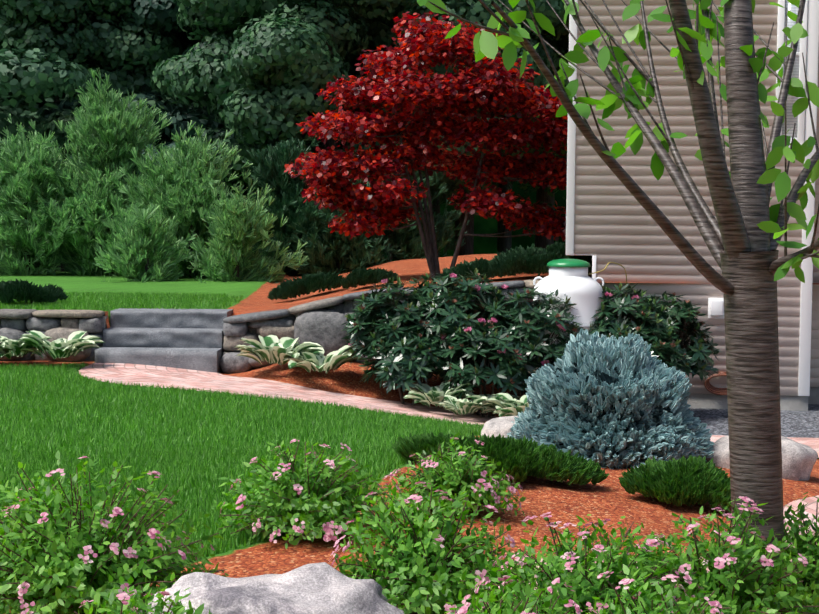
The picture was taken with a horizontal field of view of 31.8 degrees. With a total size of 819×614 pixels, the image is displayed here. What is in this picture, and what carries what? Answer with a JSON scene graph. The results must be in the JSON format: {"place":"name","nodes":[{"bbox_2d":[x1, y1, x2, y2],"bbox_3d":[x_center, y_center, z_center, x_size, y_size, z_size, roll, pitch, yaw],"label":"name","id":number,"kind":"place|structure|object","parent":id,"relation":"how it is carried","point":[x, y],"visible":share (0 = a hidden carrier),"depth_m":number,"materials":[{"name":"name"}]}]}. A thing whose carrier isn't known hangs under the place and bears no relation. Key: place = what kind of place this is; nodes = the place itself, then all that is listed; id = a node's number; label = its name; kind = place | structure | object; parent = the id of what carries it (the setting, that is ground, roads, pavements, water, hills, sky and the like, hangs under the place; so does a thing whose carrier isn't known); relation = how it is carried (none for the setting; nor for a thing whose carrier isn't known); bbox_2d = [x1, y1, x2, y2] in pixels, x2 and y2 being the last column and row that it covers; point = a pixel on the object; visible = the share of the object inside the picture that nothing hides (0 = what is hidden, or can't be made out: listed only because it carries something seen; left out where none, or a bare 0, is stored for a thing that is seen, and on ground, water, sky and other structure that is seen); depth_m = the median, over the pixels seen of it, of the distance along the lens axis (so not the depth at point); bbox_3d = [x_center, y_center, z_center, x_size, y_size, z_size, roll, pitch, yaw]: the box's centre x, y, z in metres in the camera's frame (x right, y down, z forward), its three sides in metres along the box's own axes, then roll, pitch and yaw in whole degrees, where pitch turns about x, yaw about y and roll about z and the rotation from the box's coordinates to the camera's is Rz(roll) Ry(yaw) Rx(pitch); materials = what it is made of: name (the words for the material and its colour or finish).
{"place":"outdoors","nodes":[
{"label":"outdoors","id":0,"kind":"place"},
{"bbox_2d":[0,290,244,310],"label":"lawn grass","id":1,"kind":"structure","parent":0,"point":[80,300],"depth_m":16.89,"materials":[{"name":"green plant"}]},
{"bbox_2d":[0,441,412,580],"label":"lawn grass","id":2,"kind":"structure","parent":0,"point":[190,467],"depth_m":8.15,"materials":[{"name":"green plant"}]},
{"bbox_2d":[0,361,483,453],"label":"lawn grass","id":3,"kind":"structure","parent":0,"point":[348,426],"depth_m":10.68,"materials":[{"name":"green plant"}]},
{"bbox_2d":[72,179,566,315],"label":"treeline backdrop","id":4,"kind":"structure","parent":0,"point":[485,245],"depth_m":63.78,"materials":[{"name":"plant"}]},
{"bbox_2d":[0,360,818,611],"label":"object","id":5,"kind":"structure","parent":0,"point":[608,497],"depth_m":7.66,"materials":[{"name":"brown wood"}]},
{"bbox_2d":[0,337,15,350],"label":"hosta plant","id":6,"kind":"object","parent":5,"relation":"on","point":[3,348],"visible":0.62,"depth_m":14.25,"materials":[{"name":"green plant"}]},
{"bbox_2d":[0,471,36,559],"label":"spirea shrub","id":7,"kind":"object","parent":5,"relation":"on","point":[11,481],"visible":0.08,"depth_m":5.61,"materials":[{"name":"green plant"}]},
{"bbox_2d":[0,334,50,358],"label":"hosta plant","id":8,"kind":"object","parent":5,"relation":"on","point":[17,346],"visible":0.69,"depth_m":14.28,"materials":[{"name":"green plant"}]},
{"bbox_2d":[0,309,106,360],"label":"retaining wall","id":9,"kind":"structure","parent":5,"relation":"on","point":[92,322],"depth_m":14.99,"materials":[{"name":"stone"}]},
{"bbox_2d":[15,330,104,358],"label":"hosta plant","id":10,"kind":"object","parent":5,"relation":"on","point":[75,343],"visible":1,"depth_m":14.19,"materials":[{"name":"green plant"}]},
{"bbox_2d":[0,450,228,613],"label":"spirea shrub","id":11,"kind":"object","parent":5,"relation":"on","point":[67,563],"visible":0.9,"depth_m":4.82,"materials":[{"name":"green plant"}]},
{"bbox_2d":[74,577,211,613],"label":"spirea shrub","id":12,"kind":"object","parent":5,"relation":"on","point":[178,607],"visible":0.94,"depth_m":4.21,"materials":[{"name":"green plant"}]},
{"bbox_2d":[95,308,232,372],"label":"granite steps","id":13,"kind":"structure","parent":5,"relation":"on","point":[191,339],"depth_m":15.06,"materials":[{"name":"grey stone"}]},
{"bbox_2d":[0,310,349,373],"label":"wall stones","id":14,"kind":"object","parent":5,"relation":"on","point":[323,329],"visible":0.65,"depth_m":14.83,"materials":[{"name":"stone"}]},
{"bbox_2d":[138,562,403,613],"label":"boulder","id":15,"kind":"object","parent":5,"relation":"on","point":[320,588],"visible":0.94,"depth_m":4.51,"materials":[{"name":"stone"}]},
{"bbox_2d":[235,335,322,365],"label":"hosta plant","id":16,"kind":"object","parent":5,"relation":"on","point":[271,349],"visible":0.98,"depth_m":14.18,"materials":[{"name":"green plant"}]},
{"bbox_2d":[213,438,410,549],"bbox_3d":[-0.437,0.809,6.522,0.917,0.457,0.913,1,3,1],"label":"spirea shrub","id":17,"kind":"object","parent":5,"relation":"on","point":[307,503],"visible":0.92,"depth_m":6.36,"materials":[{"name":"green plant"}]},
{"bbox_2d":[282,345,362,373],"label":"hosta plant","id":18,"kind":"object","parent":5,"relation":"on","point":[318,361],"visible":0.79,"depth_m":14.00,"materials":[{"name":"green plant"}]},
{"bbox_2d":[222,280,539,377],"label":"retaining wall","id":19,"kind":"structure","parent":5,"relation":"on","point":[279,323],"depth_m":14.95,"materials":[{"name":"stone"}]},
{"bbox_2d":[339,275,439,391],"bbox_3d":[-0.127,0.271,14.221,1.221,1.192,1.114,1,3,1],"label":"rhododendron shrub","id":20,"kind":"object","parent":5,"relation":"on","point":[366,333],"visible":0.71,"depth_m":13.93,"materials":[{"name":"green plant"}]},
{"bbox_2d":[358,330,449,404],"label":"rhododendron shrub","id":21,"kind":"object","parent":5,"relation":"on","point":[423,361],"visible":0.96,"depth_m":13.56,"materials":[{"name":"green plant"}]},
{"bbox_2d":[391,432,460,459],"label":"juniper shrub","id":22,"kind":"object","parent":5,"relation":"on","point":[406,447],"visible":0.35,"depth_m":8.38,"materials":[{"name":"green plant"}]},
{"bbox_2d":[329,474,527,613],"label":"spirea shrub","id":23,"kind":"object","parent":5,"relation":"on","point":[410,576],"visible":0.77,"depth_m":5.01,"materials":[{"name":"green plant"}]},
{"bbox_2d":[403,381,474,407],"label":"hosta plant","id":24,"kind":"object","parent":5,"relation":"on","point":[424,394],"visible":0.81,"depth_m":13.39,"materials":[{"name":"green plant"}]},
{"bbox_2d":[395,268,512,389],"bbox_3d":[0.431,0.262,14.248,1.445,1.324,1.285,1,3,1],"label":"rhododendron shrub","id":25,"kind":"object","parent":5,"relation":"on","point":[452,301],"visible":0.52,"depth_m":13.87,"materials":[{"name":"green plant"}]},
{"bbox_2d":[382,432,525,518],"bbox_3d":[0.218,0.805,6.969,0.700,0.389,0.656,1,3,1],"label":"spirea shrub","id":26,"kind":"object","parent":5,"relation":"on","point":[456,476],"visible":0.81,"depth_m":6.84,"materials":[{"name":"green plant"}]},
{"bbox_2d":[431,395,493,414],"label":"hosta plant","id":27,"kind":"object","parent":5,"relation":"on","point":[465,406],"visible":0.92,"depth_m":13.02,"materials":[{"name":"green plant"}]},
{"bbox_2d":[433,317,538,417],"bbox_3d":[0.747,0.602,13.716,1.067,1.012,0.924,1,3,1],"label":"rhododendron shrub","id":28,"kind":"object","parent":5,"relation":"on","point":[508,369],"visible":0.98,"depth_m":13.48,"materials":[{"name":"green plant"}]},
{"bbox_2d":[466,392,521,413],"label":"hosta plant","id":29,"kind":"object","parent":5,"relation":"on","point":[474,397],"visible":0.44,"depth_m":13.25,"materials":[{"name":"green plant"}]},
{"bbox_2d":[481,416,518,437],"bbox_3d":[0.714,0.863,9.710,0.490,0.250,0.351,-1,3,-18],"label":"boulder","id":30,"kind":"object","parent":5,"relation":"on","point":[501,426],"visible":0.29,"depth_m":9.58,"materials":[{"name":"stone"}]},
{"bbox_2d":[481,393,528,416],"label":"hosta plant","id":31,"kind":"object","parent":5,"relation":"on","point":[502,408],"visible":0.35,"depth_m":12.97,"materials":[{"name":"green plant"}]},
{"bbox_2d":[416,432,608,485],"bbox_3d":[0.597,0.837,8.038,1.024,0.285,0.779,1,3,13],"label":"juniper shrub","id":32,"kind":"object","parent":5,"relation":"on","point":[521,459],"visible":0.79,"depth_m":7.89,"materials":[{"name":"green plant"}]},
{"bbox_2d":[444,575,598,613],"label":"spirea shrub","id":33,"kind":"object","parent":5,"relation":"on","point":[529,602],"visible":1,"depth_m":4.26,"materials":[{"name":"green plant"}]},
{"bbox_2d":[473,284,590,398],"bbox_3d":[1.177,0.414,14.112,1.240,1.286,1.198,1,3,1],"label":"rhododendron shrub","id":34,"kind":"object","parent":5,"relation":"on","point":[528,333],"visible":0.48,"depth_m":13.76,"materials":[{"name":"green plant"}]},
{"bbox_2d":[520,353,563,396],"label":"rhododendron shrub","id":35,"kind":"object","parent":5,"relation":"on","point":[543,362],"visible":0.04,"depth_m":13.74,"materials":[{"name":"green plant"}]},
{"bbox_2d":[533,259,603,362],"bbox_3d":[1.585,0.167,14.429,0.718,1.305,0.718,1,3,1],"label":"urn","id":36,"kind":"object","parent":5,"relation":"on","point":[577,284],"visible":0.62,"depth_m":14.15,"materials":[{"name":"white ceramic"}]},
{"bbox_2d":[452,512,735,613],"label":"spirea shrub","id":37,"kind":"object","parent":5,"relation":"on","point":[585,583],"visible":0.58,"depth_m":4.64,"materials":[{"name":"green plant"}]},
{"bbox_2d":[506,328,714,468],"bbox_3d":[1.289,0.625,9.293,1.323,0.958,1.306,1,3,1],"label":"blue spruce shrub","id":38,"kind":"object","parent":5,"relation":"on","point":[611,402],"visible":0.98,"depth_m":8.95,"materials":[{"name":"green plant"}]},
{"bbox_2d":[417,0,818,613],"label":"cherry tree","id":39,"kind":"object","parent":5,"relation":"on","point":[745,231],"visible":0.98,"depth_m":5.10,"materials":[{"name":"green plant"}]},
{"bbox_2d":[588,282,679,343],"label":"rhododendron shrub","id":40,"kind":"object","parent":5,"relation":"on","point":[610,321],"visible":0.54,"depth_m":14.18,"materials":[{"name":"green plant"}]},
{"bbox_2d":[615,321,688,391],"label":"rhododendron shrub","id":41,"kind":"object","parent":5,"relation":"on","point":[666,351],"visible":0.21,"depth_m":13.96,"materials":[{"name":"green plant"}]},
{"bbox_2d":[583,564,730,613],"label":"spirea shrub","id":42,"kind":"object","parent":5,"relation":"on","point":[641,595],"visible":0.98,"depth_m":4.25,"materials":[{"name":"green plant"}]},
{"bbox_2d":[629,291,720,381],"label":"rhododendron shrub","id":43,"kind":"object","parent":5,"relation":"on","point":[686,324],"visible":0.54,"depth_m":14.45,"materials":[{"name":"green plant"}]},
{"bbox_2d":[619,455,730,509],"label":"juniper shrub","id":44,"kind":"object","parent":5,"relation":"on","point":[694,480],"visible":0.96,"depth_m":7.79,"materials":[{"name":"green plant"}]},
{"bbox_2d":[628,496,818,613],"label":"spirea shrub","id":45,"kind":"object","parent":5,"relation":"on","point":[749,589],"visible":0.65,"depth_m":4.80,"materials":[{"name":"green plant"}]},
{"bbox_2d":[706,436,817,480],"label":"boulder","id":46,"kind":"object","parent":5,"relation":"on","point":[799,460],"visible":0.25,"depth_m":9.07,"materials":[{"name":"stone"}]},
{"bbox_2d":[731,492,818,613],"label":"spirea shrub","id":47,"kind":"object","parent":5,"relation":"on","point":[807,546],"visible":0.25,"depth_m":5.21,"materials":[{"name":"green plant"}]},
{"bbox_2d":[0,254,818,351],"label":"ground","id":48,"kind":"structure","parent":0,"point":[255,298],"depth_m":20.96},
{"bbox_2d":[0,279,68,303],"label":"juniper shrub","id":49,"kind":"object","parent":48,"relation":"on","point":[20,290],"visible":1,"depth_m":16.20,"materials":[{"name":"green plant"}]},
{"bbox_2d":[0,122,115,275],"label":"young pine","id":50,"kind":"object","parent":48,"relation":"on","point":[18,172],"visible":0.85,"depth_m":25.12,"materials":[{"name":"green plant"}]},
{"bbox_2d":[0,0,195,271],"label":"tree","id":51,"kind":"object","parent":48,"relation":"on","point":[15,83],"visible":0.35,"depth_m":30.38,"materials":[{"name":"green plant"}]},
{"bbox_2d":[0,68,204,275],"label":"young pine","id":52,"kind":"object","parent":48,"relation":"on","point":[103,146],"visible":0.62,"depth_m":25.42,"materials":[{"name":"green plant"}]},
{"bbox_2d":[0,0,221,214],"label":"tree","id":53,"kind":"object","parent":48,"relation":"on","point":[149,51],"visible":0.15,"depth_m":31.12,"materials":[{"name":"green plant"}]},
{"bbox_2d":[92,200,196,282],"bbox_3d":[-4.365,-0.857,23.482,1.264,1.757,2.169,3,4,35],"label":"young pine","id":54,"kind":"object","parent":48,"relation":"on","point":[132,250],"visible":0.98,"depth_m":23.26,"materials":[{"name":"green plant"}]},
{"bbox_2d":[44,0,318,204],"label":"tree","id":55,"kind":"object","parent":48,"relation":"on","point":[155,14],"visible":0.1,"depth_m":31.00,"materials":[{"name":"green plant"}]},
{"bbox_2d":[117,120,260,277],"bbox_3d":[-3.779,-1.657,25.017,2.606,3.188,3.082,1,3,1],"label":"young pine","id":56,"kind":"object","parent":48,"relation":"on","point":[187,197],"visible":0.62,"depth_m":24.53,"materials":[{"name":"green plant"}]},
{"bbox_2d":[177,182,308,282],"bbox_3d":[-2.837,-1.074,24.099,2.165,2.149,1.938,-1,4,-29],"label":"young pine","id":57,"kind":"object","parent":48,"relation":"on","point":[238,226],"visible":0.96,"depth_m":23.73,"materials":[{"name":"green plant"}]},
{"bbox_2d":[242,135,346,275],"bbox_3d":[-2.429,-1.725,27.235,3.122,3.106,2.766,1,3,1],"label":"young pine","id":58,"kind":"object","parent":48,"relation":"on","point":[289,199],"visible":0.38,"depth_m":26.98,"materials":[{"name":"green plant"}]},
{"bbox_2d":[267,270,343,299],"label":"juniper shrub","id":59,"kind":"object","parent":48,"relation":"on","point":[307,284],"visible":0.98,"depth_m":17.29,"materials":[{"name":"green plant"}]},
{"bbox_2d":[149,0,497,205],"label":"tree","id":60,"kind":"object","parent":48,"relation":"on","point":[272,50],"visible":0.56,"depth_m":28.82,"materials":[{"name":"green plant"}]},
{"bbox_2d":[286,170,402,275],"bbox_3d":[-1.212,-1.459,26.969,2.194,2.572,2.395,1,3,1],"label":"young pine","id":61,"kind":"object","parent":48,"relation":"on","point":[343,259],"visible":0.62,"depth_m":26.49,"materials":[{"name":"green plant"}]},
{"bbox_2d":[340,267,398,288],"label":"juniper shrub","id":62,"kind":"object","parent":48,"relation":"on","point":[359,277],"visible":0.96,"depth_m":16.35,"materials":[{"name":"green plant"}]},
{"bbox_2d":[232,0,547,145],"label":"tree","id":63,"kind":"object","parent":48,"relation":"on","point":[371,48],"visible":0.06,"depth_m":31.41,"materials":[{"name":"green plant"}]},
{"bbox_2d":[316,133,469,264],"bbox_3d":[-0.404,-2.113,28.987,3.696,3.401,3.762,0,3,-11],"label":"young pine","id":64,"kind":"object","parent":48,"relation":"on","point":[409,242],"visible":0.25,"depth_m":28.62,"materials":[{"name":"green plant"}]},
{"bbox_2d":[284,11,567,277],"bbox_3d":[0.441,-1.876,17.477,3.639,3.308,2.534,2,4,21],"label":"japanese maple","id":65,"kind":"object","parent":48,"relation":"on","point":[488,87],"visible":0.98,"depth_m":17.16,"materials":[{"name":"red plant"}]},
{"bbox_2d":[424,191,439,257],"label":"tree","id":66,"kind":"object","parent":48,"relation":"on","point":[437,207],"depth_m":41.63,"materials":[{"name":"green plant"}]},
{"bbox_2d":[303,0,568,255],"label":"tree","id":67,"kind":"object","parent":48,"relation":"on","point":[556,42],"visible":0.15,"depth_m":30.55,"materials":[{"name":"green plant"}]},
{"bbox_2d":[441,257,521,278],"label":"juniper shrub","id":68,"kind":"object","parent":48,"relation":"on","point":[481,265],"visible":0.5,"depth_m":15.88,"materials":[{"name":"green plant"}]},
{"bbox_2d":[497,180,511,252],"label":"tree","id":69,"kind":"object","parent":48,"relation":"on","point":[504,244],"depth_m":46.62,"materials":[{"name":"green plant"}]},
{"bbox_2d":[474,4,568,248],"bbox_3d":[3.373,-6.959,33.090,9.062,14.025,5.926,1,3,1],"label":"tree","id":70,"kind":"object","parent":48,"relation":"on","point":[543,241],"depth_m":34.61,"materials":[{"name":"green plant"}]},
{"bbox_2d":[486,243,568,277],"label":"shrub","id":71,"kind":"object","parent":48,"relation":"on","point":[532,259],"visible":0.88,"depth_m":15.79,"materials":[{"name":"green plant"}]},
{"bbox_2d":[539,241,591,273],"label":"shrub","id":72,"kind":"object","parent":48,"relation":"on","point":[557,247],"visible":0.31,"depth_m":16.33,"materials":[{"name":"green plant"}]},
{"bbox_2d":[78,363,818,457],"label":"brick path","id":73,"kind":"structure","parent":0,"point":[127,373],"depth_m":13.53,"materials":[{"name":"pink brick"}]},
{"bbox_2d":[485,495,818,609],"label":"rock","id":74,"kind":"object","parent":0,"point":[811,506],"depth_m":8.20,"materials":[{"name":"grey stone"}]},
{"bbox_2d":[687,387,818,410],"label":"house foundation","id":75,"kind":"object","parent":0,"point":[715,401],"depth_m":15.29,"materials":[{"name":"grey concrete"}]},
{"bbox_2d":[574,0,818,395],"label":"house siding","id":76,"kind":"object","parent":75,"relation":"on","point":[614,221],"visible":0.25,"depth_m":15.23,"materials":[{"name":"beige plastic"}]},
{"bbox_2d":[588,262,626,296],"bbox_3d":[2.086,-0.203,14.857,0.105,0.528,1.084,2,4,28],"label":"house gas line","id":77,"kind":"object","parent":76,"relation":"attached to","point":[606,267],"visible":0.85,"depth_m":14.83,"materials":[{"name":"metal"}]},
{"bbox_2d":[566,0,818,395],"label":"house trim","id":78,"kind":"structure","parent":76,"relation":"attached to","point":[809,46],"depth_m":15.07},
{"bbox_2d":[704,371,726,394],"bbox_3d":[3.308,0.807,15.197,0.389,0.242,0.122,1,3,7],"label":"garden hose","id":79,"kind":"object","parent":76,"relation":"attached to","point":[709,387],"visible":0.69,"depth_m":15.17,"materials":[{"name":"brown rubber"}]},
{"bbox_2d":[782,0,799,137],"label":"house window glass","id":80,"kind":"object","parent":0,"point":[791,120],"visible":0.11,"depth_m":14.98,"materials":[{"name":"grey glass"}]}
]}

